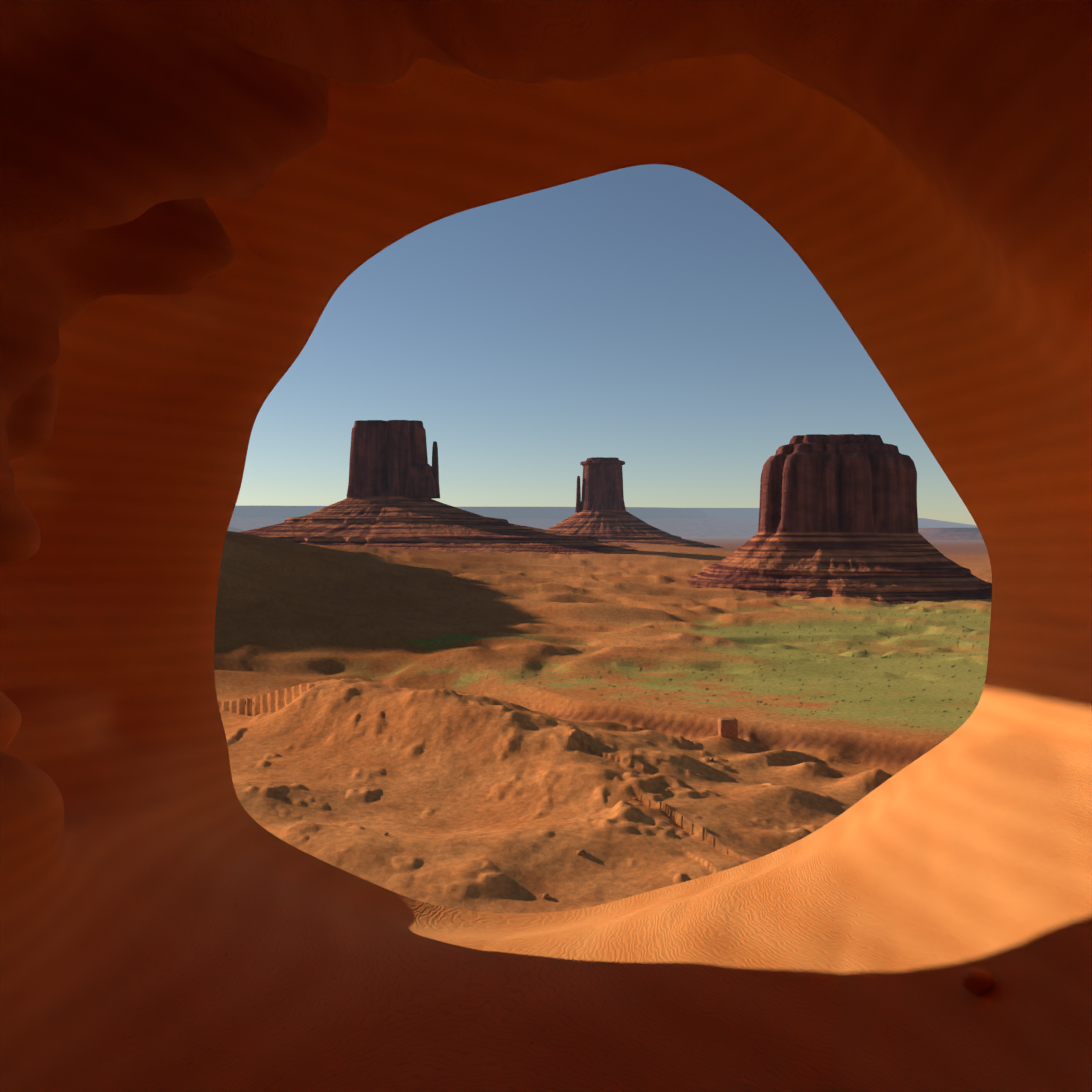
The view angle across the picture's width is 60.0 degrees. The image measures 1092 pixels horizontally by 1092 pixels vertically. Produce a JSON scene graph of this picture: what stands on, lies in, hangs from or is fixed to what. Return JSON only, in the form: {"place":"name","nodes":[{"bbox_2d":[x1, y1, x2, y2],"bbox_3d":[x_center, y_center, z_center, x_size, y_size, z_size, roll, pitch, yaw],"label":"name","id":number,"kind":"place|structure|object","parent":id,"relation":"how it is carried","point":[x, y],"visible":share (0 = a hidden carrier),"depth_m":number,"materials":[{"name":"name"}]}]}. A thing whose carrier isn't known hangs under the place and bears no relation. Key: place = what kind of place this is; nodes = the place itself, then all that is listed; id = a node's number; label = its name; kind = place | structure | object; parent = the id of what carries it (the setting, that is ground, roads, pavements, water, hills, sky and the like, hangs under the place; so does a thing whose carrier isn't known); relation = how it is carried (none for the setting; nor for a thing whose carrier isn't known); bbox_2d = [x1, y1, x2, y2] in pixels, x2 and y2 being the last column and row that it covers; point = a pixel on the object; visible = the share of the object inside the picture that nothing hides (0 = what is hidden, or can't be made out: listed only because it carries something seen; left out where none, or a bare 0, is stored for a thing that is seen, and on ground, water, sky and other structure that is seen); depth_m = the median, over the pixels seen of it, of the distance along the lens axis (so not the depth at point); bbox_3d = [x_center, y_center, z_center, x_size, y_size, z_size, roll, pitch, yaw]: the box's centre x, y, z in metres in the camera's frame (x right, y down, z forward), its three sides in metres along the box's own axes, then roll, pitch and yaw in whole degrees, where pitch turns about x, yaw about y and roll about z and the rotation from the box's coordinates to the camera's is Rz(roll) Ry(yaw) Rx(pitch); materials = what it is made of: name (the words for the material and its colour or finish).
{"place":"outdoors","nodes":[
{"label":"outdoors","id":0,"kind":"place"},
{"bbox_2d":[227,527,246,531],"bbox_3d":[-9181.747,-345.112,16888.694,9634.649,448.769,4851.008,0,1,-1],"label":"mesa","id":1,"kind":"structure","parent":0,"point":[234,529],"depth_m":16745.08,"materials":[{"name":"stone"}]},
{"bbox_2d":[229,506,758,536],"bbox_3d":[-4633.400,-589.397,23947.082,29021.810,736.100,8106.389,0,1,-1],"label":"plateau","id":2,"kind":"structure","parent":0,"point":[686,522],"depth_m":21543.80,"materials":[{"name":"stone"}]},
{"bbox_2d":[0,0,1091,1091],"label":"rock arch alcove","id":3,"kind":"object","parent":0,"point":[207,207],"visible":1,"depth_m":7.57,"materials":[{"name":"stone"}]},
{"bbox_2d":[960,968,994,993],"bbox_3d":[2.925,2.951,6.414,0.216,0.148,0.177,0,1,-1],"label":"rock","id":4,"kind":"object","parent":3,"relation":"on","point":[977,981],"visible":1,"depth_m":6.36,"materials":[{"name":"stone"}]},
{"bbox_2d":[214,531,991,912],"bbox_3d":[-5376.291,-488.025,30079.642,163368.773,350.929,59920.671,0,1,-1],"label":"terrain","id":5,"kind":"structure","parent":0,"point":[532,735],"depth_m":524.18,"materials":[{"name":"orange sand"}]},
{"bbox_2d":[239,420,642,554],"bbox_3d":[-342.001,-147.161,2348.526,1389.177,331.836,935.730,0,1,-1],"label":"butte","id":6,"kind":"object","parent":5,"relation":"on","point":[393,491],"visible":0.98,"depth_m":2253.08,"materials":[{"name":"brown stone"}]},
{"bbox_2d":[542,893,548,898],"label":"boulder","id":7,"kind":"object","parent":5,"relation":"on","point":[545,896],"visible":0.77,"depth_m":291.78,"materials":[{"name":"brown stone"}]},
{"bbox_2d":[577,849,584,854],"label":"boulder","id":8,"kind":"object","parent":5,"relation":"on","point":[581,852],"visible":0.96,"depth_m":315.01,"materials":[{"name":"brown stone"}]},
{"bbox_2d":[546,457,723,547],"bbox_3d":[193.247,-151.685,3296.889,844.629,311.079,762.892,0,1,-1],"label":"butte","id":9,"kind":"object","parent":5,"relation":"on","point":[602,514],"visible":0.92,"depth_m":3230.48,"materials":[{"name":"brown stone"}]},
{"bbox_2d":[718,717,737,739],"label":"rock block","id":10,"kind":"object","parent":5,"relation":"on","point":[727,727],"visible":0.9,"depth_m":479.80,"materials":[{"name":"brown stone"}]},
{"bbox_2d":[686,434,991,604],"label":"butte","id":11,"kind":"object","parent":5,"relation":"on","point":[838,515],"visible":0.92,"depth_m":1424.87,"materials":[{"name":"brown stone"}]},
{"bbox_2d":[235,164,975,524],"label":"sky","id":12,"kind":"structure","parent":0,"point":[648,318],"materials":[{"name":"blue"}]},
{"bbox_2d":[695,508,977,527],"bbox_3d":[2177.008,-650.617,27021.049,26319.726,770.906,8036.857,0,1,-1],"label":"mesa","id":13,"kind":"structure","parent":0,"point":[747,513],"depth_m":24744.11,"materials":[{"name":"stone"}]},
{"bbox_2d":[918,528,982,539],"bbox_3d":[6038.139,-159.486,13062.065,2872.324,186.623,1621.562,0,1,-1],"label":"mesa","id":14,"kind":"structure","parent":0,"point":[950,533],"depth_m":12582.10,"materials":[{"name":"stone"}]}
]}

